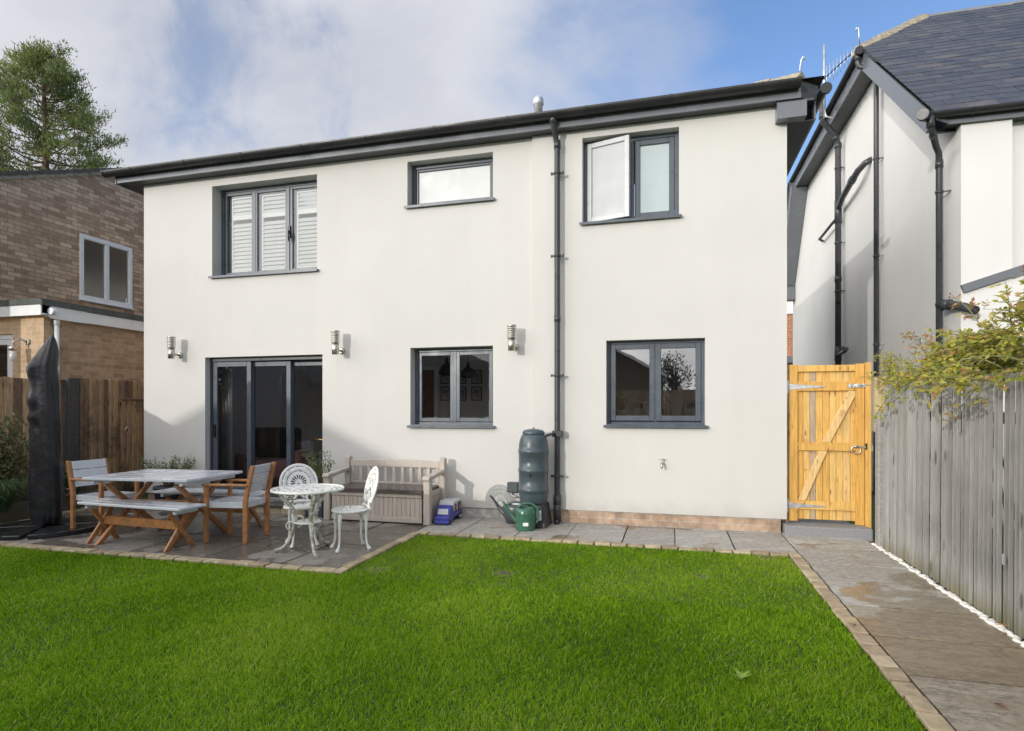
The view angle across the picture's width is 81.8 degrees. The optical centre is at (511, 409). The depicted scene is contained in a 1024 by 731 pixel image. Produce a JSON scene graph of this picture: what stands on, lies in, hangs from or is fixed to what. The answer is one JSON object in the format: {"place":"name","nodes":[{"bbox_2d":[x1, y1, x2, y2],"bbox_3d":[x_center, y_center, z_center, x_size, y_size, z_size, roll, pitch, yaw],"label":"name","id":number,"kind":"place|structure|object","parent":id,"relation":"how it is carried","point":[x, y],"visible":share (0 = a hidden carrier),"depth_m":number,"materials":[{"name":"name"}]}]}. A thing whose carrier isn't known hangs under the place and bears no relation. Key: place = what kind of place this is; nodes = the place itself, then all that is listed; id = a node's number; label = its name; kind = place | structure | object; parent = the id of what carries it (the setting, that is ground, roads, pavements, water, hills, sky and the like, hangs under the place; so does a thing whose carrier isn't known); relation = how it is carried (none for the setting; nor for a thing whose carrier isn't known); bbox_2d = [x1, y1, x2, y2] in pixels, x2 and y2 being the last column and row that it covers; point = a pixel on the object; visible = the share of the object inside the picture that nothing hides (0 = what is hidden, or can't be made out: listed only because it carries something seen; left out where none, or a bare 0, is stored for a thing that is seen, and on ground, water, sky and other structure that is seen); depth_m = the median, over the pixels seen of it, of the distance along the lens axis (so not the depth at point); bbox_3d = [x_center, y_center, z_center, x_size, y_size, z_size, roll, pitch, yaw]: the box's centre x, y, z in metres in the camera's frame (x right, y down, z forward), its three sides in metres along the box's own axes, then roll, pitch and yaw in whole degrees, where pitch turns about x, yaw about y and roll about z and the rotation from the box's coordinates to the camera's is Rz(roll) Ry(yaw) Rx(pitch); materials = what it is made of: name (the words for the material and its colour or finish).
{"place":"outdoors","nodes":[
{"label":"outdoors","id":0,"kind":"place"},
{"bbox_2d":[8,506,433,568],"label":"patio","id":1,"kind":"structure","parent":0,"point":[258,546],"depth_m":6.54,"materials":[{"name":"stone"}]},
{"bbox_2d":[0,335,98,540],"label":"covered parasol","id":2,"kind":"object","parent":1,"relation":"on","point":[45,484],"visible":1,"depth_m":7.02,"materials":[{"name":"black fabric"}]},
{"bbox_2d":[0,486,119,523],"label":"raised bed","id":3,"kind":"object","parent":1,"relation":"on","point":[18,510],"visible":0.19,"depth_m":7.76,"materials":[{"name":"wood"}]},
{"bbox_2d":[0,475,27,512],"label":"lavender","id":4,"kind":"object","parent":3,"relation":"on","point":[6,499],"visible":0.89,"depth_m":7.35,"materials":[{"name":"green plant"}]},
{"bbox_2d":[0,411,28,492],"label":"variegated shrub","id":5,"kind":"object","parent":3,"relation":"on","point":[6,461],"visible":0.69,"depth_m":7.81,"materials":[{"name":"green plant"}]},
{"bbox_2d":[16,462,95,493],"bbox_3d":[-6.579,1.031,8.592,1.201,0.498,1.206,0,0,15],"label":"feathery plant","id":6,"kind":"object","parent":3,"relation":"on","point":[65,477],"visible":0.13,"depth_m":8.44,"materials":[{"name":"green plant"}]},
{"bbox_2d":[63,483,76,500],"bbox_3d":[-6.265,1.147,8.299,0.290,0.267,0.256,0,0,-24],"label":"fuchsia","id":7,"kind":"object","parent":3,"relation":"on","point":[67,489],"visible":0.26,"depth_m":8.34,"materials":[{"name":"green plant"}]},
{"bbox_2d":[65,458,138,534],"bbox_3d":[-4.906,1.030,7.107,0.599,0.840,0.506,0,0,18],"label":"garden armchair","id":8,"kind":"object","parent":1,"relation":"on","point":[92,470],"visible":0.68,"depth_m":7.01,"materials":[{"name":"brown wood"}]},
{"bbox_2d":[77,497,205,551],"bbox_3d":[-3.991,1.228,6.354,1.440,0.445,0.358,0,0,18],"label":"garden bench","id":9,"kind":"object","parent":1,"relation":"on","point":[173,522],"visible":1,"depth_m":6.31,"materials":[{"name":"brown wood"}]},
{"bbox_2d":[82,469,241,547],"bbox_3d":[-3.912,1.090,6.682,1.270,0.720,0.943,0,0,10],"label":"garden table","id":10,"kind":"object","parent":1,"relation":"on","point":[182,477],"visible":0.87,"depth_m":6.52,"materials":[{"name":"grey wood"}]},
{"bbox_2d":[136,453,195,499],"bbox_3d":[-5.138,1.056,8.855,0.768,0.787,0.814,0,0,15],"label":"potted shrub","id":11,"kind":"object","parent":1,"relation":"on","point":[166,485],"visible":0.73,"depth_m":8.81,"materials":[{"name":"green plant"}]},
{"bbox_2d":[153,487,270,531],"bbox_3d":[-3.677,1.228,7.284,1.440,0.445,0.358,0,0,12],"label":"garden bench","id":12,"kind":"object","parent":1,"relation":"on","point":[199,491],"visible":0.56,"depth_m":7.23,"materials":[{"name":"brown wood"}]},
{"bbox_2d":[201,462,275,543],"bbox_3d":[-3.048,1.030,6.629,0.599,0.840,0.506,0,0,6],"label":"garden armchair","id":13,"kind":"object","parent":1,"relation":"on","point":[230,501],"visible":1,"depth_m":6.53,"materials":[{"name":"brown wood"}]},
{"bbox_2d":[182,496,304,514],"bbox_3d":[-3.767,1.397,8.584,2.150,0.145,0.450,0,0,15],"label":"door step","id":14,"kind":"object","parent":1,"relation":"on","point":[276,505],"depth_m":8.29,"materials":[{"name":"stone"}]},
{"bbox_2d":[279,463,320,547],"bbox_3d":[-2.284,1.032,6.417,0.413,0.850,0.472,0,0,-29],"label":"bistro chair","id":15,"kind":"object","parent":1,"relation":"on","point":[304,504],"visible":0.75,"depth_m":6.53,"materials":[{"name":"white metal"}]},
{"bbox_2d":[270,483,343,558],"bbox_3d":[-2.077,1.127,6.020,0.716,0.656,0.716,0,0,5],"label":"bistro table","id":16,"kind":"object","parent":1,"relation":"on","point":[324,489],"visible":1,"depth_m":5.99,"materials":[{"name":"white metal"}]},
{"bbox_2d":[303,451,334,516],"bbox_3d":[-2.638,1.005,8.088,0.386,0.890,0.381,0,0,-5],"label":"potted shrub","id":17,"kind":"object","parent":1,"relation":"on","point":[321,509],"visible":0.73,"depth_m":8.02,"materials":[{"name":"green plant"}]},
{"bbox_2d":[330,466,378,552],"bbox_3d":[-1.645,1.032,6.181,0.472,0.850,0.413,0,0,-28],"label":"bistro chair","id":18,"kind":"object","parent":1,"relation":"on","point":[372,481],"visible":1,"depth_m":6.17,"materials":[{"name":"white metal"}]},
{"bbox_2d":[322,455,446,525],"bbox_3d":[-1.673,1.046,7.823,1.510,0.807,0.628,0,0,15],"label":"storage bench","id":19,"kind":"object","parent":1,"relation":"on","point":[400,501],"visible":0.78,"depth_m":7.67,"materials":[{"name":"beige plastic"}]},
{"bbox_2d":[0,0,1017,302],"label":"sky","id":20,"kind":"structure","parent":0,"point":[182,79],"materials":[{"name":"blue"}]},
{"bbox_2d":[0,527,1023,730],"bbox_3d":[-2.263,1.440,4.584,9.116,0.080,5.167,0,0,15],"label":"grass","id":21,"kind":"structure","parent":0,"point":[227,619],"depth_m":3.70,"materials":[{"name":"green plant"}]},
{"bbox_2d":[100,56,831,533],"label":"rendered house","id":22,"kind":"structure","parent":21,"relation":"on","point":[400,258],"depth_m":7.84,"materials":[{"name":"paint"}]},
{"bbox_2d":[167,336,182,358],"bbox_3d":[-5.193,-0.943,9.094,0.120,0.335,0.230,0,0,15],"label":"wall lamp","id":23,"kind":"object","parent":22,"relation":"attached to","point":[172,354],"visible":1,"depth_m":9.01,"materials":[{"name":"metal"}]},
{"bbox_2d":[222,367,232,483],"bbox_3d":[-4.662,0.125,9.673,0.226,2.350,0.059,0,0,15],"label":"curtain","id":24,"kind":"object","parent":22,"relation":"hanging from","point":[227,418],"visible":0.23,"depth_m":9.66,"materials":[{"name":"white fabric"}]},
{"bbox_2d":[208,180,318,277],"bbox_3d":[-3.675,-2.703,8.932,1.885,1.415,0.349,0,0,15],"label":"window","id":25,"kind":"structure","parent":22,"relation":"in","point":[250,265],"depth_m":9.07,"materials":[{"name":"white glass"}]},
{"bbox_2d":[210,355,321,498],"bbox_3d":[-3.683,0.262,8.979,2.045,2.115,0.265,0,0,15],"label":"patio door","id":26,"kind":"structure","parent":22,"relation":"in","point":[216,364],"depth_m":9.02,"materials":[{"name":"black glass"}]},
{"bbox_2d":[235,427,308,478],"bbox_3d":[-4.261,0.770,10.572,1.100,0.880,0.900,0,0,-10],"label":"armchair","id":27,"kind":"object","parent":22,"relation":"in","point":[270,444],"visible":0.59,"depth_m":10.77,"materials":[{"name":"black fabric"}]},
{"bbox_2d":[331,330,344,354],"bbox_3d":[-2.466,-0.938,8.357,0.120,0.335,0.230,0,0,15],"label":"wall lamp","id":28,"kind":"object","parent":22,"relation":"attached to","point":[336,350],"visible":1,"depth_m":8.27,"materials":[{"name":"metal"}]},
{"bbox_2d":[420,366,438,421],"bbox_3d":[-1.756,0.204,12.449,0.427,2.212,0.060,0,0,15],"label":"interior door","id":29,"kind":"structure","parent":22,"relation":"in","point":[430,391],"depth_m":12.42,"materials":[{"name":"brown wood"}]},
{"bbox_2d":[438,358,449,375],"bbox_3d":[-1.127,-0.863,10.248,0.300,0.573,0.300,0,0,15],"label":"pendant lamp","id":30,"kind":"object","parent":22,"relation":"hanging from","point":[444,369],"visible":0.72,"depth_m":10.13,"materials":[{"name":"black metal"}]},
{"bbox_2d":[441,387,449,400],"bbox_3d":[-1.389,-0.327,12.379,0.218,0.291,0.020,0,0,15],"label":"picture frame","id":31,"kind":"object","parent":22,"relation":"attached to","point":[445,393],"visible":0.79,"depth_m":12.38,"materials":[{"name":"black metal"}]},
{"bbox_2d":[441,376,449,383],"bbox_3d":[-1.389,-0.676,12.379,0.218,0.282,0.020,0,0,15],"label":"picture frame","id":32,"kind":"object","parent":22,"relation":"attached to","point":[445,379],"visible":0.48,"depth_m":12.38,"materials":[{"name":"black metal"}]},
{"bbox_2d":[404,157,494,207],"bbox_3d":[-0.830,-3.102,8.123,1.300,0.655,0.270,0,0,15],"label":"window","id":33,"kind":"structure","parent":22,"relation":"in","point":[464,181],"depth_m":8.20,"materials":[{"name":"glass"}]},
{"bbox_2d":[407,347,494,428],"bbox_3d":[-0.809,-0.297,8.117,1.255,1.105,0.270,0,0,15],"label":"window","id":34,"kind":"structure","parent":22,"relation":"in","point":[455,354],"depth_m":8.18,"materials":[{"name":"grey plastic"}]},
{"bbox_2d":[461,387,466,400],"bbox_3d":[-1.049,-0.325,12.287,0.214,0.289,0.020,0,0,15],"label":"picture frame","id":35,"kind":"object","parent":22,"relation":"attached to","point":[463,393],"visible":0.59,"depth_m":12.27,"materials":[{"name":"black metal"}]},
{"bbox_2d":[461,379,466,383],"bbox_3d":[-1.049,-0.671,12.287,0.214,0.280,0.020,0,0,15],"label":"picture frame","id":36,"kind":"object","parent":22,"relation":"attached to","point":[463,381],"visible":0.24,"depth_m":12.27,"materials":[{"name":"black metal"}]},
{"bbox_2d":[461,362,476,378],"bbox_3d":[-0.740,-0.833,9.937,0.300,0.634,0.300,0,0,15],"label":"pendant lamp","id":37,"kind":"object","parent":22,"relation":"hanging from","point":[468,372],"visible":0.88,"depth_m":9.84,"materials":[{"name":"black metal"}]},
{"bbox_2d":[471,387,481,400],"bbox_3d":[-0.730,-0.323,12.200,0.222,0.287,0.020,0,0,15],"label":"picture frame","id":38,"kind":"object","parent":22,"relation":"attached to","point":[476,393],"visible":1,"depth_m":12.20,"materials":[{"name":"black metal"}]},
{"bbox_2d":[471,370,481,383],"bbox_3d":[-0.730,-0.666,12.200,0.222,0.278,0.020,0,0,15],"label":"picture frame","id":39,"kind":"object","parent":22,"relation":"attached to","point":[477,379],"visible":0.76,"depth_m":12.19,"materials":[{"name":"black metal"}]},
{"bbox_2d":[507,324,518,350],"bbox_3d":[0.010,-0.922,7.688,0.120,0.335,0.230,0,0,15],"label":"wall lamp","id":40,"kind":"object","parent":22,"relation":"attached to","point":[511,337],"visible":1,"depth_m":7.60,"materials":[{"name":"metal"}]},
{"bbox_2d":[507,482,518,497],"bbox_3d":[0.016,1.062,7.767,0.150,0.215,0.074,0,0,15],"label":"outdoor socket","id":41,"kind":"object","parent":22,"relation":"attached to","point":[512,487],"visible":0.96,"depth_m":7.73,"materials":[{"name":"grey plastic"}]},
{"bbox_2d":[579,132,681,224],"bbox_3d":[1.530,-2.893,7.609,1.245,1.115,0.590,0,0,15],"label":"window","id":42,"kind":"structure","parent":22,"relation":"in","point":[608,164],"depth_m":7.46,"materials":[{"name":"white plastic"}]},
{"bbox_2d":[603,339,707,427],"bbox_3d":[1.777,-0.318,7.361,1.246,1.095,0.240,0,0,15],"label":"window","id":43,"kind":"structure","parent":22,"relation":"in","point":[654,346],"depth_m":7.39,"materials":[{"name":"grey plastic"}]},
{"bbox_2d":[661,395,669,415],"bbox_3d":[1.968,-0.040,7.696,0.175,0.308,0.149,0,0,29],"label":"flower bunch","id":44,"kind":"object","parent":22,"relation":"on","point":[664,411],"visible":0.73,"depth_m":7.66,"materials":[{"name":"pink plant"}]},
{"bbox_2d":[785,362,872,527],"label":"garden gate","id":45,"kind":"structure","parent":22,"relation":"attached to","point":[843,448],"depth_m":6.90,"materials":[{"name":"yellow wood"}]},
{"bbox_2d":[0,531,954,730],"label":"edging","id":46,"kind":"object","parent":21,"relation":"on","point":[929,716],"visible":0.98,"depth_m":5.44,"materials":[{"name":"stone"}]},
{"bbox_2d":[733,667,750,679],"bbox_3d":[1.238,1.434,3.188,0.113,0.052,0.128,0,0,15],"label":"dandelion","id":47,"kind":"object","parent":21,"relation":"on","point":[741,675],"visible":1,"depth_m":3.20,"materials":[{"name":"green plant"}]},
{"bbox_2d":[871,543,1023,646],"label":"pebbles","id":48,"kind":"object","parent":21,"relation":"on","point":[992,622],"visible":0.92,"depth_m":4.47,"materials":[{"name":"white gravel"}]},
{"bbox_2d":[874,371,1023,637],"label":"grey fence","id":49,"kind":"object","parent":21,"relation":"on","point":[902,437],"visible":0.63,"depth_m":4.57,"materials":[{"name":"wood"}]},
{"bbox_2d":[858,265,1023,587],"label":"climbing rose","id":50,"kind":"object","parent":49,"relation":"attached to","point":[956,365],"visible":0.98,"depth_m":4.31,"materials":[{"name":"plant"}]},
{"bbox_2d":[120,470,1013,629],"bbox_3d":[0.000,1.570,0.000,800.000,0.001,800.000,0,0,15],"label":"ground","id":51,"kind":"structure","parent":0,"point":[145,496],"depth_m":7.79,"materials":[{"name":"grey"}]},
{"bbox_2d":[0,35,128,171],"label":"pine tree","id":52,"kind":"object","parent":51,"relation":"on","point":[33,60],"visible":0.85,"depth_m":35.12,"materials":[{"name":"green plant"}]},
{"bbox_2d":[0,167,143,488],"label":"brick house","id":53,"kind":"structure","parent":51,"relation":"on","point":[71,260],"depth_m":10.76,"materials":[{"name":"brick"}]},
{"bbox_2d":[0,334,12,376],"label":"door frame","id":54,"kind":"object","parent":53,"relation":"in","point":[7,339],"depth_m":9.62,"materials":[{"name":"white plastic"}]},
{"bbox_2d":[8,338,30,360],"bbox_3d":[-7.817,-0.948,9.374,0.120,0.375,0.274,0,0,37],"label":"wall lantern","id":55,"kind":"object","parent":53,"relation":"attached to","point":[12,349],"depth_m":9.30,"materials":[{"name":"metal"}]},
{"bbox_2d":[78,233,133,309],"bbox_3d":[-8.172,-2.742,11.929,0.100,1.295,1.190,0,0,15],"label":"window","id":56,"kind":"structure","parent":53,"relation":"in","point":[105,300],"depth_m":11.89,"materials":[{"name":"white plastic"}]},
{"bbox_2d":[0,377,143,498],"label":"wooden fence","id":57,"kind":"object","parent":51,"relation":"on","point":[84,404],"visible":0.45,"depth_m":9.46,"materials":[{"name":"wood"}]},
{"bbox_2d":[121,398,143,491],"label":"wooden gate","id":58,"kind":"structure","parent":57,"relation":"attached to","point":[135,429],"depth_m":10.28,"materials":[{"name":"wood"}]},
{"bbox_2d":[787,302,792,365],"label":"brick house","id":59,"kind":"structure","parent":51,"relation":"on","point":[789,333],"depth_m":27.56,"materials":[{"name":"brick"}]},
{"bbox_2d":[787,302,792,313],"bbox_3d":[12.884,-5.050,27.564,0.600,1.200,0.100,0,0,15],"label":"window","id":60,"kind":"structure","parent":59,"relation":"in","point":[789,304],"depth_m":27.51,"materials":[{"name":"white plastic"}]},
{"bbox_2d":[787,0,1023,527],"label":"slate roofed house","id":61,"kind":"structure","parent":51,"relation":"on","point":[905,198],"depth_m":9.20,"materials":[{"name":"paint"}]},
{"bbox_2d":[823,44,851,118],"bbox_3d":[6.540,-6.609,11.731,0.455,1.522,1.091,0,0,-9],"label":"television aerial","id":62,"kind":"object","parent":61,"relation":"on","point":[825,114],"visible":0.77,"depth_m":11.93,"materials":[{"name":"grey metal"}]},
{"bbox_2d":[616,391,633,415],"bbox_3d":[1.410,-0.058,7.669,0.274,0.345,0.298,0,0,-13],"label":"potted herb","id":63,"kind":"object","parent":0,"point":[621,400],"visible":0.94,"depth_m":7.62,"materials":[{"name":"plant"}]},
{"bbox_2d":[621,401,648,415],"bbox_3d":[2.205,0.585,10.271,0.600,1.450,0.618,0,0,15],"label":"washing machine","id":64,"kind":"object","parent":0,"point":[634,408],"visible":0.02,"depth_m":10.01,"materials":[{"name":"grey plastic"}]},
{"bbox_2d":[672,401,694,415],"bbox_3d":[3.026,0.585,10.050,0.600,1.450,0.618,0,0,15],"label":"washing machine","id":65,"kind":"object","parent":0,"point":[683,408],"visible":0.02,"depth_m":9.82,"materials":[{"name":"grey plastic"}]},
{"bbox_2d":[418,517,1023,730],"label":"path","id":66,"kind":"structure","parent":0,"point":[958,664],"depth_m":4.22,"materials":[{"name":"stone"}]},
{"bbox_2d":[434,498,461,524],"bbox_3d":[-0.818,1.313,7.696,0.226,0.274,0.628,0,0,11],"label":"toy truck","id":67,"kind":"object","parent":66,"relation":"on","point":[448,510],"visible":1,"depth_m":7.52,"materials":[{"name":"blue plastic"}]},
{"bbox_2d":[489,495,520,523],"bbox_3d":[-0.038,1.275,7.541,0.523,0.351,0.192,0,0,15],"label":"watering can","id":68,"kind":"object","parent":66,"relation":"on","point":[512,506],"visible":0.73,"depth_m":7.49,"materials":[{"name":"grey metal"}]},
{"bbox_2d":[502,501,539,531],"bbox_3d":[0.111,1.280,7.108,0.422,0.340,0.253,0,0,-16],"label":"watering can","id":69,"kind":"object","parent":66,"relation":"on","point":[524,518],"visible":1,"depth_m":7.04,"materials":[{"name":"green plastic"}]},
{"bbox_2d":[518,427,555,528],"bbox_3d":[0.300,0.838,7.360,0.453,1.224,0.424,0,0,15],"label":"water butt","id":70,"kind":"object","parent":66,"relation":"on","point":[533,468],"visible":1,"depth_m":7.22,"materials":[{"name":"green plastic"}]},
{"bbox_2d":[781,521,872,541],"bbox_3d":[3.626,1.409,6.851,0.903,0.142,0.320,0,0,15],"label":"concrete step","id":71,"kind":"object","parent":66,"relation":"on","point":[822,529],"visible":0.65,"depth_m":6.73,"materials":[{"name":"grey concrete"}]},
{"bbox_2d":[988,700,1008,708],"bbox_3d":[2.372,1.437,2.884,0.030,0.014,0.087,0,0,-4],"label":"fallen leaf","id":72,"kind":"object","parent":66,"relation":"on","point":[1001,704],"visible":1,"depth_m":2.88,"materials":[{"name":"brown plant"}]}
]}

